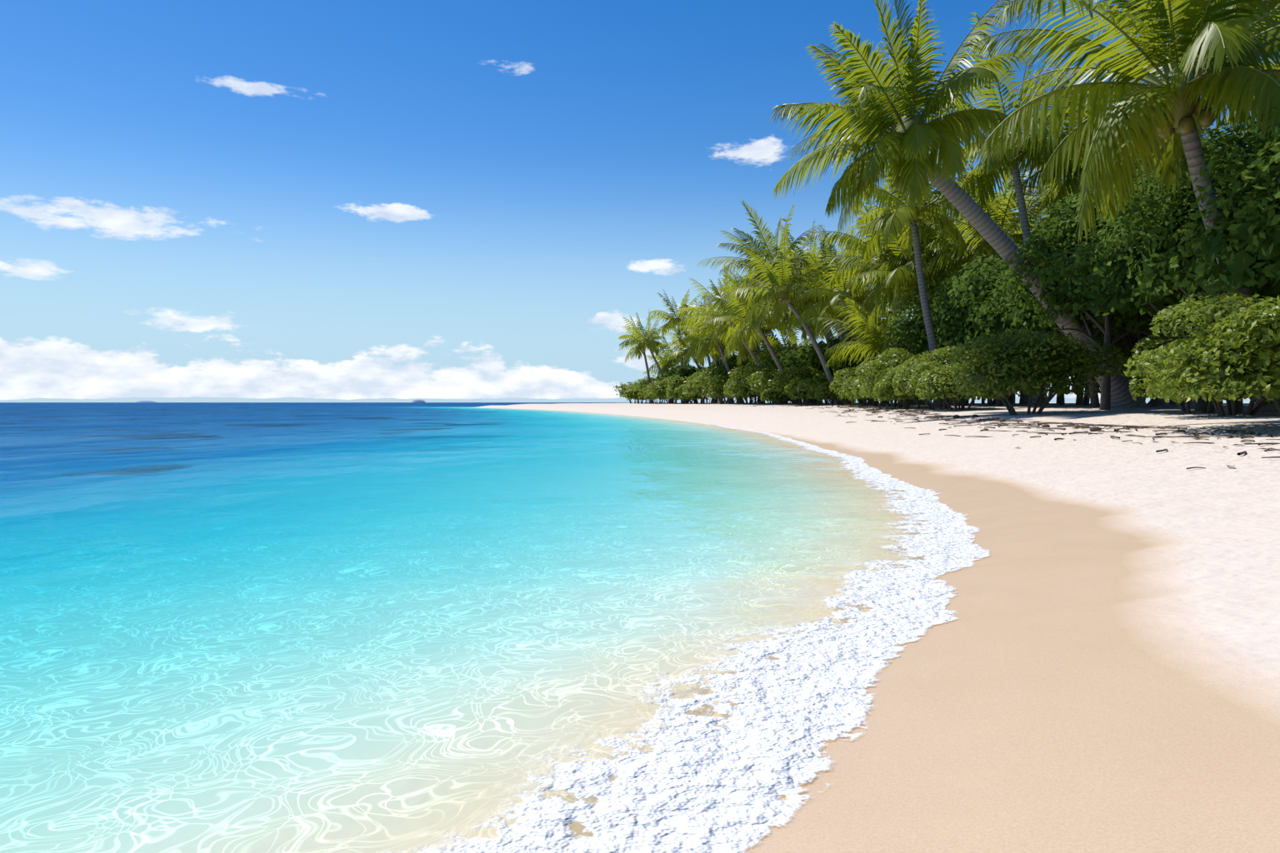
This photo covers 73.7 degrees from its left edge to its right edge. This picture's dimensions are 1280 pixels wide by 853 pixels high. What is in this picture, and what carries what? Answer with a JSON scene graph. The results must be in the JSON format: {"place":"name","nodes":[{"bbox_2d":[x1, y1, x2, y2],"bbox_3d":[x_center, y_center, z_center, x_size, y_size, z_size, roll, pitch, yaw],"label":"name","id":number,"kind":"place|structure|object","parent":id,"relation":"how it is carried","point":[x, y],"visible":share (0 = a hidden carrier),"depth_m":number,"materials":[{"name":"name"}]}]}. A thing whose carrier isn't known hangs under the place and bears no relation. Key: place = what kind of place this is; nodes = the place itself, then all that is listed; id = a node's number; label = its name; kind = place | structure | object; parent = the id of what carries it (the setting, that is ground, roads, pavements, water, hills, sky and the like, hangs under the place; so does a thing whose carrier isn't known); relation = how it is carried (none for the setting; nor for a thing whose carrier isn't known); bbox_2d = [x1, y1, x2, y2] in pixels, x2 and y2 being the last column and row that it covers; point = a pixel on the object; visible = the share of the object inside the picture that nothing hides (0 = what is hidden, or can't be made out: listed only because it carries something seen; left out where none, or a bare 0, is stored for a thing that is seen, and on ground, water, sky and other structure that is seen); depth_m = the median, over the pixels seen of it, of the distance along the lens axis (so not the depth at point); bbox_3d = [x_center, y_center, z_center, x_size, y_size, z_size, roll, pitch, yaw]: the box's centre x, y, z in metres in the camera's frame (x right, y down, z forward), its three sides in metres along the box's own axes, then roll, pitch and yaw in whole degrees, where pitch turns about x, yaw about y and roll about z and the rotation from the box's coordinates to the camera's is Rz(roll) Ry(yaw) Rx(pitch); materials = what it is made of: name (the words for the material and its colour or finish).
{"place":"outdoors","nodes":[
{"label":"outdoors","id":0,"kind":"place"},
{"bbox_2d":[0,402,979,852],"bbox_3d":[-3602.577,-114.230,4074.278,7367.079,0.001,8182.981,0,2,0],"label":"sea water","id":1,"kind":"structure","parent":0,"point":[320,627],"depth_m":4.35,"materials":[{"name":"blue liquid"}]},
{"bbox_2d":[415,407,991,852],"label":"surf foam","id":2,"kind":"object","parent":1,"relation":"on","point":[689,784],"visible":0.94,"depth_m":2.59,"materials":[{"name":"white"}]},
{"bbox_2d":[0,0,1279,403],"label":"sky","id":3,"kind":"structure","parent":0,"point":[202,201],"materials":[{"name":"blue"}]},
{"bbox_2d":[476,402,1279,852],"bbox_3d":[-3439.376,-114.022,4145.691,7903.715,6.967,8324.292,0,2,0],"label":"beach ground","id":4,"kind":"structure","parent":0,"point":[1093,667],"depth_m":3.10,"materials":[{"name":"beige sand"}]},
{"bbox_2d":[612,381,638,403],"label":"shrub","id":5,"kind":"object","parent":4,"relation":"on","point":[621,391],"visible":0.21,"depth_m":126.74,"materials":[{"name":"green plant"}]},
{"bbox_2d":[622,385,649,403],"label":"shrub row","id":6,"kind":"object","parent":4,"relation":"on","point":[630,393],"visible":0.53,"depth_m":117.92,"materials":[{"name":"green plant"}]},
{"bbox_2d":[623,375,659,403],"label":"shrub","id":7,"kind":"object","parent":4,"relation":"on","point":[642,382],"visible":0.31,"depth_m":121.34,"materials":[{"name":"green plant"}]},
{"bbox_2d":[618,315,667,404],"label":"palm","id":8,"kind":"object","parent":4,"relation":"on","point":[639,353],"visible":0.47,"depth_m":115.22,"materials":[{"name":"green plant"}]},
{"bbox_2d":[619,312,673,403],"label":"palm","id":9,"kind":"object","parent":4,"relation":"on","point":[651,343],"visible":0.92,"depth_m":111.92,"materials":[{"name":"green plant"}]},
{"bbox_2d":[633,377,663,403],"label":"shrub row","id":10,"kind":"object","parent":4,"relation":"on","point":[649,381],"visible":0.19,"depth_m":113.51,"materials":[{"name":"green plant"}]},
{"bbox_2d":[641,384,674,403],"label":"shrub row","id":11,"kind":"object","parent":4,"relation":"on","point":[648,397],"visible":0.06,"depth_m":110.53,"materials":[{"name":"green plant"}]},
{"bbox_2d":[645,377,677,404],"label":"shrub","id":12,"kind":"object","parent":4,"relation":"on","point":[660,387],"visible":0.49,"depth_m":102.19,"materials":[{"name":"green plant"}]},
{"bbox_2d":[646,335,682,375],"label":"palm","id":13,"kind":"object","parent":4,"relation":"on","point":[664,367],"visible":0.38,"depth_m":122.42,"materials":[{"name":"green plant"}]},
{"bbox_2d":[646,340,698,403],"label":"palm","id":14,"kind":"object","parent":4,"relation":"on","point":[672,368],"visible":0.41,"depth_m":121.87,"materials":[{"name":"green plant"}]},
{"bbox_2d":[645,288,700,404],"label":"palm","id":15,"kind":"object","parent":4,"relation":"on","point":[672,321],"visible":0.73,"depth_m":102.04,"materials":[{"name":"green plant"}]},
{"bbox_2d":[654,365,695,380],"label":"tree","id":16,"kind":"object","parent":4,"relation":"on","point":[674,374],"visible":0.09,"depth_m":108.64,"materials":[{"name":"green plant"}]},
{"bbox_2d":[665,375,689,404],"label":"shrub","id":17,"kind":"object","parent":4,"relation":"on","point":[676,382],"visible":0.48,"depth_m":96.22,"materials":[{"name":"green plant"}]},
{"bbox_2d":[656,315,718,403],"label":"palm","id":18,"kind":"object","parent":4,"relation":"on","point":[681,353],"visible":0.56,"depth_m":97.90,"materials":[{"name":"green plant"}]},
{"bbox_2d":[673,383,709,404],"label":"shrub","id":19,"kind":"object","parent":4,"relation":"on","point":[687,397],"visible":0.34,"depth_m":93.36,"materials":[{"name":"green plant"}]},
{"bbox_2d":[675,364,709,403],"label":"tree","id":20,"kind":"object","parent":4,"relation":"on","point":[687,372],"visible":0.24,"depth_m":101.42,"materials":[{"name":"green plant"}]},
{"bbox_2d":[681,365,723,404],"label":"shrub","id":21,"kind":"object","parent":4,"relation":"on","point":[692,392],"visible":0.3,"depth_m":88.88,"materials":[{"name":"green plant"}]},
{"bbox_2d":[680,300,737,404],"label":"palm","id":22,"kind":"object","parent":4,"relation":"on","point":[691,338],"visible":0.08,"depth_m":88.43,"materials":[{"name":"green plant"}]},
{"bbox_2d":[675,300,744,404],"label":"palm","id":23,"kind":"object","parent":4,"relation":"on","point":[716,349],"visible":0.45,"depth_m":84.06,"materials":[{"name":"green plant"}]},
{"bbox_2d":[685,318,737,404],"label":"palm","id":24,"kind":"object","parent":4,"relation":"on","point":[717,362],"visible":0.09,"depth_m":91.38,"materials":[{"name":"green plant"}]},
{"bbox_2d":[691,374,736,404],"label":"shrub row","id":25,"kind":"object","parent":4,"relation":"on","point":[705,386],"visible":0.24,"depth_m":84.89,"materials":[{"name":"green plant"}]},
{"bbox_2d":[707,374,742,404],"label":"shrub","id":26,"kind":"object","parent":4,"relation":"on","point":[718,382],"visible":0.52,"depth_m":81.53,"materials":[{"name":"green plant"}]},
{"bbox_2d":[676,265,776,401],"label":"palm","id":27,"kind":"object","parent":4,"relation":"on","point":[729,332],"visible":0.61,"depth_m":73.13,"materials":[{"name":"green plant"}]},
{"bbox_2d":[713,358,749,404],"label":"tree","id":28,"kind":"object","parent":4,"relation":"on","point":[732,365],"visible":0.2,"depth_m":87.02,"materials":[{"name":"green plant"}]},
{"bbox_2d":[723,365,760,404],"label":"shrub","id":29,"kind":"object","parent":4,"relation":"on","point":[734,385],"visible":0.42,"depth_m":75.12,"materials":[{"name":"green plant"}]},
{"bbox_2d":[723,385,760,404],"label":"shrub row","id":30,"kind":"object","parent":4,"relation":"on","point":[741,397],"visible":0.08,"depth_m":78.63,"materials":[{"name":"green plant"}]},
{"bbox_2d":[700,269,792,402],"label":"palm","id":31,"kind":"object","parent":4,"relation":"on","point":[721,287],"visible":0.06,"depth_m":84.24,"materials":[{"name":"green plant"}]},
{"bbox_2d":[709,269,788,404],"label":"palm","id":32,"kind":"object","parent":4,"relation":"on","point":[786,402],"visible":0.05,"depth_m":79.13,"materials":[{"name":"green plant"}]},
{"bbox_2d":[712,294,788,404],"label":"palm","id":33,"kind":"object","parent":4,"relation":"on","point":[742,348],"visible":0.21,"depth_m":76.83,"materials":[{"name":"green plant"}]},
{"bbox_2d":[700,268,801,404],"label":"palm","id":34,"kind":"object","parent":4,"relation":"on","point":[750,333],"visible":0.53,"depth_m":66.04,"materials":[{"name":"green plant"}]},
{"bbox_2d":[740,360,783,404],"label":"shrub","id":35,"kind":"object","parent":4,"relation":"on","point":[767,369],"visible":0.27,"depth_m":70.84,"materials":[{"name":"green plant"}]},
{"bbox_2d":[746,367,792,404],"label":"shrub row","id":36,"kind":"object","parent":4,"relation":"on","point":[761,380],"visible":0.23,"depth_m":67.33,"materials":[{"name":"green plant"}]},
{"bbox_2d":[759,385,795,404],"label":"shrub row","id":37,"kind":"object","parent":4,"relation":"on","point":[769,394],"visible":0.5,"depth_m":65.25,"materials":[{"name":"green plant"}]},
{"bbox_2d":[719,228,843,404],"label":"palm","id":38,"kind":"object","parent":4,"relation":"on","point":[770,292],"visible":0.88,"depth_m":56.98,"materials":[{"name":"green plant"}]},
{"bbox_2d":[757,345,809,371],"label":"tree","id":39,"kind":"object","parent":4,"relation":"on","point":[768,357],"visible":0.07,"depth_m":72.82,"materials":[{"name":"green plant"}]},
{"bbox_2d":[743,318,824,404],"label":"palm","id":40,"kind":"object","parent":4,"relation":"on","point":[771,339],"visible":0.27,"depth_m":74.37,"materials":[{"name":"green plant"}]},
{"bbox_2d":[766,363,825,404],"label":"shrub","id":41,"kind":"object","parent":4,"relation":"on","point":[805,372],"visible":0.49,"depth_m":62.23,"materials":[{"name":"green plant"}]},
{"bbox_2d":[770,343,823,404],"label":"tree","id":42,"kind":"object","parent":4,"relation":"on","point":[792,359],"visible":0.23,"depth_m":68.46,"materials":[{"name":"green plant"}]},
{"bbox_2d":[783,376,824,404],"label":"shrub","id":43,"kind":"object","parent":4,"relation":"on","point":[794,393],"visible":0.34,"depth_m":60.15,"materials":[{"name":"green plant"}]},
{"bbox_2d":[695,200,914,404],"bbox_3d":[11.866,-8.711,62.791,14.457,14.962,9.252,-1,2,-24],"label":"palm","id":44,"kind":"object","parent":4,"relation":"on","point":[767,252],"visible":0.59,"depth_m":61.26,"materials":[{"name":"green plant"}]},
{"bbox_2d":[760,219,851,342],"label":"palm","id":45,"kind":"object","parent":4,"relation":"on","point":[827,339],"visible":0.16,"depth_m":66.40,"materials":[{"name":"green plant"}]},
{"bbox_2d":[784,237,840,344],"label":"palm","id":46,"kind":"object","parent":4,"relation":"on","point":[792,313],"visible":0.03,"depth_m":69.03,"materials":[{"name":"green plant"}]},
{"bbox_2d":[796,374,842,404],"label":"shrub row","id":47,"kind":"object","parent":4,"relation":"on","point":[812,394],"visible":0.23,"depth_m":57.51,"materials":[{"name":"green plant"}]},
{"bbox_2d":[810,377,848,404],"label":"shrub","id":48,"kind":"object","parent":4,"relation":"on","point":[825,392],"visible":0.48,"depth_m":54.78,"materials":[{"name":"green plant"}]},
{"bbox_2d":[805,333,854,401],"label":"tree","id":49,"kind":"object","parent":4,"relation":"on","point":[814,359],"visible":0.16,"depth_m":64.43,"materials":[{"name":"green plant"}]},
{"bbox_2d":[795,221,867,338],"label":"palm","id":50,"kind":"object","parent":4,"relation":"on","point":[842,253],"visible":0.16,"depth_m":68.36,"materials":[{"name":"green plant"}]},
{"bbox_2d":[779,239,888,404],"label":"palm","id":51,"kind":"object","parent":4,"relation":"on","point":[813,327],"visible":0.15,"depth_m":58.63,"materials":[{"name":"green plant"}]},
{"bbox_2d":[784,225,887,404],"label":"palm","id":52,"kind":"object","parent":4,"relation":"on","point":[828,308],"visible":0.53,"depth_m":54.26,"materials":[{"name":"green plant"}]},
{"bbox_2d":[805,280,888,402],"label":"palm","id":53,"kind":"object","parent":4,"relation":"on","point":[844,316],"depth_m":64.07,"materials":[{"name":"green plant"}]},
{"bbox_2d":[827,333,869,404],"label":"tree","id":54,"kind":"object","parent":4,"relation":"on","point":[847,364],"visible":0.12,"depth_m":57.38,"materials":[{"name":"green plant"}]},
{"bbox_2d":[829,376,874,405],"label":"shrub row","id":55,"kind":"object","parent":4,"relation":"on","point":[833,385],"visible":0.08,"depth_m":51.79,"materials":[{"name":"green plant"}]},
{"bbox_2d":[833,365,886,405],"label":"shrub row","id":56,"kind":"object","parent":4,"relation":"on","point":[848,371],"visible":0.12,"depth_m":49.13,"materials":[{"name":"green plant"}]},
{"bbox_2d":[840,370,886,406],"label":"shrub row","id":57,"kind":"object","parent":4,"relation":"on","point":[847,386],"visible":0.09,"depth_m":45.91,"materials":[{"name":"green plant"}]},
{"bbox_2d":[807,280,929,405],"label":"palm","id":58,"kind":"object","parent":4,"relation":"on","point":[868,345],"visible":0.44,"depth_m":49.66,"materials":[{"name":"green plant"}]},
{"bbox_2d":[848,373,897,406],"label":"shrub row","id":59,"kind":"object","parent":4,"relation":"on","point":[855,385],"visible":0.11,"depth_m":43.57,"materials":[{"name":"green plant"}]},
{"bbox_2d":[852,329,894,364],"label":"tree","id":60,"kind":"object","parent":4,"relation":"on","point":[866,352],"visible":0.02,"depth_m":54.52,"materials":[{"name":"green plant"}]},
{"bbox_2d":[808,177,940,404],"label":"palm","id":61,"kind":"object","parent":4,"relation":"on","point":[861,248],"visible":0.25,"depth_m":47.41,"materials":[{"name":"green plant"}]},
{"bbox_2d":[858,350,906,406],"bbox_3d":[12.304,-2.209,40.711,3.595,2.782,3.422,1,2,35],"label":"shrub","id":62,"kind":"object","parent":4,"relation":"on","point":[895,400],"visible":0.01,"depth_m":40.65,"materials":[{"name":"green plant"}]},
{"bbox_2d":[854,347,919,408],"bbox_3d":[11.604,-2.156,38.293,3.754,2.870,4.326,1,2,20],"label":"shrub","id":63,"kind":"object","parent":4,"relation":"on","point":[881,368],"visible":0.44,"depth_m":37.91,"materials":[{"name":"green plant"}]},
{"bbox_2d":[815,176,984,337],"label":"palm","id":64,"kind":"object","parent":4,"relation":"on","point":[892,277],"visible":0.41,"depth_m":44.20,"materials":[{"name":"green plant"}]},
{"bbox_2d":[872,364,949,409],"bbox_3d":[11.243,-1.617,35.528,3.474,2.025,3.248,0,2,-15],"label":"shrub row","id":65,"kind":"object","parent":4,"relation":"on","point":[886,389],"visible":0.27,"depth_m":34.94,"materials":[{"name":"green plant"}]},
{"bbox_2d":[846,136,997,407],"bbox_3d":[12.057,-7.072,38.704,6.526,12.939,8.224,0,2,0],"label":"palm","id":66,"kind":"object","parent":4,"relation":"on","point":[910,222],"visible":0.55,"depth_m":38.17,"materials":[{"name":"green plant"}]},
{"bbox_2d":[882,277,969,405],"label":"tree","id":67,"kind":"object","parent":4,"relation":"on","point":[916,335],"visible":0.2,"depth_m":42.51,"materials":[{"name":"green plant"}]},
{"bbox_2d":[867,174,1008,405],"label":"palm","id":68,"kind":"object","parent":4,"relation":"on","point":[927,242],"visible":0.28,"depth_m":43.28,"materials":[{"name":"green plant"}]},
{"bbox_2d":[891,345,984,409],"bbox_3d":[11.683,-1.802,32.591,3.921,2.526,3.966,0,2,0],"label":"shrub","id":69,"kind":"object","parent":4,"relation":"on","point":[907,371],"visible":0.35,"depth_m":32.40,"materials":[{"name":"green plant"}]},
{"bbox_2d":[908,363,1007,410],"bbox_3d":[11.259,-1.365,30.185,3.073,1.784,3.517,0,2,0],"label":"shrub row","id":70,"kind":"object","parent":4,"relation":"on","point":[934,382],"visible":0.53,"depth_m":29.58,"materials":[{"name":"green plant"}]},
{"bbox_2d":[769,0,1149,408],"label":"palm","id":71,"kind":"object","parent":4,"relation":"on","point":[908,142],"visible":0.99,"depth_m":25.25,"materials":[{"name":"green plant"}]},
{"bbox_2d":[930,291,993,405],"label":"tree","id":72,"kind":"object","parent":4,"relation":"on","point":[944,341],"visible":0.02,"depth_m":39.65,"materials":[{"name":"green plant"}]},
{"bbox_2d":[930,268,1005,406],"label":"tree","id":73,"kind":"object","parent":4,"relation":"on","point":[954,316],"visible":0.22,"depth_m":36.41,"materials":[{"name":"green plant"}]},
{"bbox_2d":[914,158,1071,404],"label":"palm","id":74,"kind":"object","parent":4,"relation":"on","point":[1007,217],"visible":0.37,"depth_m":39.23,"materials":[{"name":"green plant"}]},
{"bbox_2d":[939,177,1050,404],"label":"palm","id":75,"kind":"object","parent":4,"relation":"on","point":[1024,399],"visible":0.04,"depth_m":45.65,"materials":[{"name":"green plant"}]},
{"bbox_2d":[926,11,1087,406],"bbox_3d":[14.886,-8.378,35.482,8.188,15.551,7.780,-1,2,-22],"label":"palm","id":76,"kind":"object","parent":4,"relation":"on","point":[997,163],"visible":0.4,"depth_m":35.00,"materials":[{"name":"green plant"}]},
{"bbox_2d":[778,404,1279,469],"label":"beach debris","id":77,"kind":"object","parent":4,"relation":"on","point":[936,417],"visible":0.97,"depth_m":16.32,"materials":[{"name":"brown wood"}]},
{"bbox_2d":[947,252,1120,406],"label":"tree","id":78,"kind":"object","parent":4,"relation":"on","point":[992,325],"visible":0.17,"depth_m":32.48,"materials":[{"name":"green plant"}]},
{"bbox_2d":[950,328,1128,414],"bbox_3d":[10.866,-1.508,23.575,4.521,2.594,3.477,0,2,0],"label":"shrub","id":79,"kind":"object","parent":4,"relation":"on","point":[1041,362],"visible":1,"depth_m":22.73,"materials":[{"name":"green plant"}]},
{"bbox_2d":[1000,166,1114,351],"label":"palm","id":80,"kind":"object","parent":4,"relation":"on","point":[1035,187],"visible":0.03,"depth_m":44.34,"materials":[{"name":"green plant"}]},
{"bbox_2d":[1075,377,1084,404],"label":"tree","id":81,"kind":"object","parent":4,"relation":"on","point":[1079,401],"depth_m":40.31,"materials":[{"name":"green plant"}]},
{"bbox_2d":[992,190,1172,409],"bbox_3d":[13.906,-3.821,26.173,5.365,7.020,5.269,0,2,0],"label":"tree","id":82,"kind":"object","parent":4,"relation":"on","point":[1061,233],"visible":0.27,"depth_m":26.11,"materials":[{"name":"green plant"}]},
{"bbox_2d":[1007,130,1176,404],"bbox_3d":[22.580,-8.157,42.416,7.202,14.683,7.639,-1,2,-40],"label":"palm","id":83,"kind":"object","parent":4,"relation":"on","point":[1172,402],"depth_m":42.98,"materials":[{"name":"green plant"}]},
{"bbox_2d":[995,221,1192,407],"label":"tree","id":84,"kind":"object","parent":4,"relation":"on","point":[1021,316],"visible":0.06,"depth_m":29.03,"materials":[{"name":"green plant"}]},
{"bbox_2d":[992,43,1195,404],"bbox_3d":[18.891,-8.160,35.930,8.649,15.107,7.669,1,2,34],"label":"palm","id":85,"kind":"object","parent":4,"relation":"on","point":[1060,192],"visible":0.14,"depth_m":35.65,"materials":[{"name":"green plant"}]},
{"bbox_2d":[962,0,1279,414],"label":"palm","id":86,"kind":"object","parent":4,"relation":"on","point":[1172,113],"visible":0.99,"depth_m":15.43,"materials":[{"name":"green plant"}]},
{"bbox_2d":[1075,330,1169,405],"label":"tree","id":87,"kind":"object","parent":4,"relation":"on","point":[1119,342],"depth_m":35.48,"materials":[{"name":"green plant"}]},
{"bbox_2d":[1085,346,1175,405],"bbox_3d":[18.321,-1.796,31.458,3.497,2.386,3.487,-1,2,-22],"label":"shrub","id":88,"kind":"object","parent":4,"relation":"on","point":[1128,354],"visible":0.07,"depth_m":31.14,"materials":[{"name":"green plant"}]},
{"bbox_2d":[1111,326,1196,397],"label":"tree","id":89,"kind":"object","parent":4,"relation":"on","point":[1136,340],"depth_m":34.21,"materials":[{"name":"green plant"}]},
{"bbox_2d":[1035,130,1273,411],"bbox_3d":[14.453,-3.621,21.145,7.556,6.929,6.338,0,2,0],"label":"tree","id":90,"kind":"object","parent":4,"relation":"on","point":[1094,272],"visible":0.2,"depth_m":21.40,"materials":[{"name":"green plant"}]},
{"bbox_2d":[1088,320,1221,406],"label":"tree","id":91,"kind":"object","parent":4,"relation":"on","point":[1153,402],"depth_m":30.48,"materials":[{"name":"green plant"}]},
{"bbox_2d":[1111,303,1204,343],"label":"tree","id":92,"kind":"object","parent":4,"relation":"on","point":[1129,324],"visible":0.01,"depth_m":26.52,"materials":[{"name":"green plant"}]},
{"bbox_2d":[1074,111,1252,405],"bbox_3d":[20.328,-7.109,32.677,8.267,13.126,7.717,0,2,0],"label":"palm","id":93,"kind":"object","parent":4,"relation":"on","point":[1162,402],"visible":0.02,"depth_m":33.15,"materials":[{"name":"green plant"}]},
{"bbox_2d":[1075,0,1279,129],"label":"palm","id":94,"kind":"object","parent":4,"relation":"on","point":[1271,5],"visible":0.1,"depth_m":21.71,"materials":[{"name":"green plant"}]},
{"bbox_2d":[1125,331,1246,413],"bbox_3d":[12.998,-1.194,19.206,3.274,2.044,3.535,0,2,0],"label":"shrub","id":95,"kind":"object","parent":4,"relation":"on","point":[1208,407],"visible":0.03,"depth_m":19.73,"materials":[{"name":"green plant"}]},
{"bbox_2d":[1100,118,1279,413],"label":"tree","id":96,"kind":"object","parent":4,"relation":"on","point":[1166,234],"visible":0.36,"depth_m":18.32,"materials":[{"name":"green plant"}]},
{"bbox_2d":[1123,292,1279,414],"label":"shrub","id":97,"kind":"object","parent":4,"relation":"on","point":[1241,353],"visible":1,"depth_m":12.03,"materials":[{"name":"green plant"}]},
{"bbox_2d":[1143,338,1279,416],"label":"shrub","id":98,"kind":"object","parent":4,"relation":"on","point":[1217,406],"visible":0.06,"depth_m":16.89,"materials":[{"name":"green plant"}]},
{"bbox_2d":[1168,106,1279,304],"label":"tree","id":99,"kind":"object","parent":4,"relation":"on","point":[1248,235],"visible":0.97,"depth_m":14.47,"materials":[{"name":"green plant"}]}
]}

